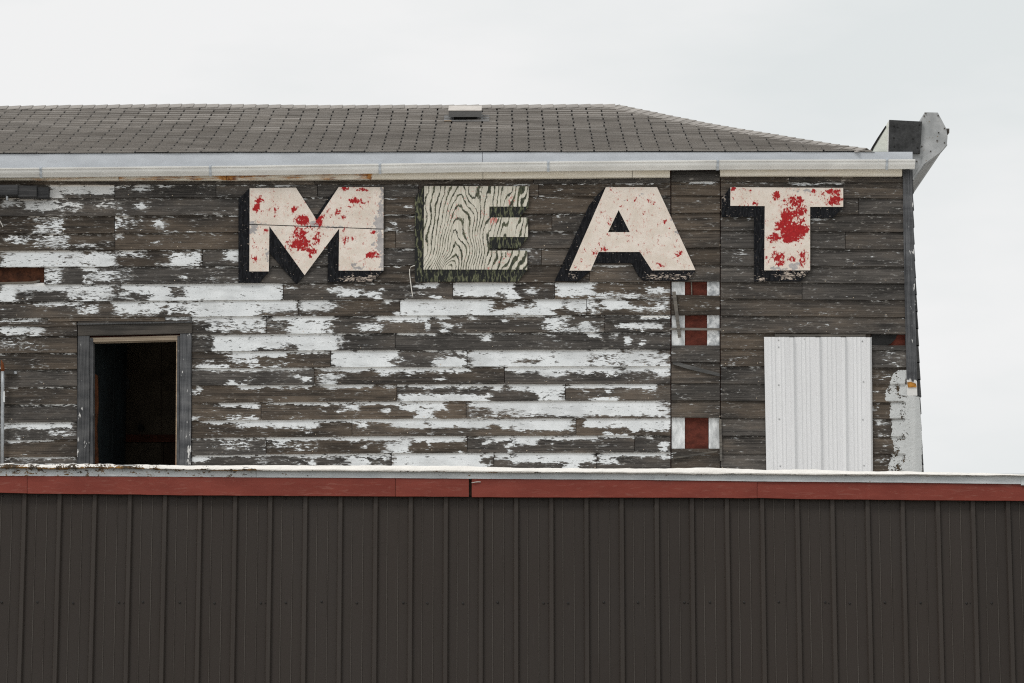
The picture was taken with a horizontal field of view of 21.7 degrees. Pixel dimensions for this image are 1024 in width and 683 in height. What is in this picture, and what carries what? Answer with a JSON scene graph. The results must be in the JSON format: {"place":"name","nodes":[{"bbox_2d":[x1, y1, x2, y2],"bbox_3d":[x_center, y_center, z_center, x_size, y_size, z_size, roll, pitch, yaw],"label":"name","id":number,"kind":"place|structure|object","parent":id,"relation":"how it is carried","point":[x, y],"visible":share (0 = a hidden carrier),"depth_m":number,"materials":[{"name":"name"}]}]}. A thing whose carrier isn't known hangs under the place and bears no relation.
{"place":"outdoors","nodes":[
{"label":"outdoors","id":0,"kind":"place"},
{"bbox_2d":[0,0,1023,473],"label":"sky","id":1,"kind":"structure","parent":0,"point":[827,71],"materials":[{"name":"white"}]},
{"label":"ground","id":2,"kind":"structure","parent":0,"visible":0},
{"bbox_2d":[0,103,948,471],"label":"weathered building","id":3,"kind":"structure","parent":2,"relation":"on","point":[140,323],"depth_m":24.90,"materials":[{"name":"wood"}]},
{"bbox_2d":[0,360,16,463],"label":"metal pipe","id":4,"kind":"object","parent":3,"relation":"attached to","point":[3,371],"visible":0.93,"depth_m":24.66,"materials":[{"name":"grey metal"}]},
{"bbox_2d":[0,185,49,200],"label":"timber bracket","id":5,"kind":"object","parent":3,"relation":"attached to","point":[25,192],"visible":1,"depth_m":24.97,"materials":[{"name":"grey wood"}]},
{"bbox_2d":[95,343,126,464],"bbox_3d":[-3.840,0.633,25.274,0.030,1.879,0.848,-2,-10,14],"label":"door leaf","id":6,"kind":"structure","parent":3,"relation":"in","point":[110,358],"depth_m":25.36,"materials":[{"name":"black wood"}]},
{"bbox_2d":[238,187,383,283],"bbox_3d":[-1.884,-0.992,24.973,1.367,0.927,0.023,0,-9,0],"label":"sign letter","id":7,"kind":"object","parent":3,"relation":"attached to","point":[289,232],"visible":1,"depth_m":24.96,"materials":[{"name":"white paint"}]},
{"bbox_2d":[409,265,414,296],"bbox_3d":[-0.931,-0.568,24.901,0.060,0.298,0.017,1,-9,-5],"label":"loose wire","id":8,"kind":"object","parent":3,"relation":"hanging from","point":[410,280],"visible":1,"depth_m":24.90,"materials":[{"name":"grey metal"}]},
{"bbox_2d":[444,106,488,120],"bbox_3d":[-0.461,-2.312,27.146,0.460,0.246,0.405,0,-9,0],"label":"roof vent","id":9,"kind":"object","parent":3,"relation":"on","point":[465,113],"visible":1,"depth_m":27.02,"materials":[{"name":"grey metal"}]},
{"bbox_2d":[415,186,528,281],"bbox_3d":[-0.378,-1.009,24.976,1.066,0.912,0.023,0,-9,0],"label":"sign letter","id":10,"kind":"object","parent":3,"relation":"attached to","point":[460,231],"visible":1,"depth_m":24.96,"materials":[{"name":"beige wood"}]},
{"bbox_2d":[555,187,694,280],"bbox_3d":[1.056,-1.006,24.976,1.316,0.897,0.023,0,-9,0],"label":"sign letter","id":11,"kind":"object","parent":3,"relation":"attached to","point":[644,239],"visible":1,"depth_m":24.95,"materials":[{"name":"white paint"}]},
{"bbox_2d":[672,291,680,337],"bbox_3d":[1.535,-0.250,24.852,0.080,0.439,0.014,0,-9,0],"label":"loose lath","id":12,"kind":"object","parent":3,"relation":"attached to","point":[676,314],"visible":1,"depth_m":24.84,"materials":[{"name":"grey wood"}]},
{"bbox_2d":[670,328,720,330],"bbox_3d":[1.711,-0.116,24.845,0.472,0.025,0.012,0,-9,0],"label":"loose lath","id":13,"kind":"object","parent":3,"relation":"attached to","point":[718,329],"visible":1,"depth_m":24.84,"materials":[{"name":"grey wood"}]},
{"bbox_2d":[673,450,717,458],"bbox_3d":[1.694,1.047,24.636,0.415,0.082,0.014,0,-9,0],"label":"loose lath","id":14,"kind":"object","parent":3,"relation":"attached to","point":[694,454],"visible":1,"depth_m":24.63,"materials":[{"name":"grey wood"}]},
{"bbox_2d":[673,363,719,376],"bbox_3d":[1.709,0.261,24.766,0.437,0.130,0.016,0,-9,0],"label":"loose lath","id":15,"kind":"object","parent":3,"relation":"attached to","point":[689,367],"visible":1,"depth_m":24.76,"materials":[{"name":"grey wood"}]},
{"bbox_2d":[719,419,721,460],"bbox_3d":[1.929,0.911,24.659,0.027,0.388,0.015,0,-9,0],"label":"loose lath","id":16,"kind":"object","parent":3,"relation":"attached to","point":[720,435],"visible":1,"depth_m":24.65,"materials":[{"name":"grey wood"}]},
{"bbox_2d":[722,187,842,281],"bbox_3d":[2.539,-1.005,24.976,1.143,0.900,0.023,0,-9,0],"label":"sign letter","id":17,"kind":"object","parent":3,"relation":"attached to","point":[782,216],"visible":1,"depth_m":24.99,"materials":[{"name":"white paint"}]},
{"bbox_2d":[764,334,872,470],"bbox_3d":[2.846,0.618,24.697,1.001,1.390,0.058,0,-9,0],"label":"metal sheet","id":18,"kind":"object","parent":3,"relation":"attached to","point":[818,401],"visible":0.83,"depth_m":24.70,"materials":[{"name":"white metal"}]},
{"bbox_2d":[0,463,1023,682],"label":"metal shed","id":19,"kind":"structure","parent":2,"relation":"on","point":[114,573],"depth_m":17.48,"materials":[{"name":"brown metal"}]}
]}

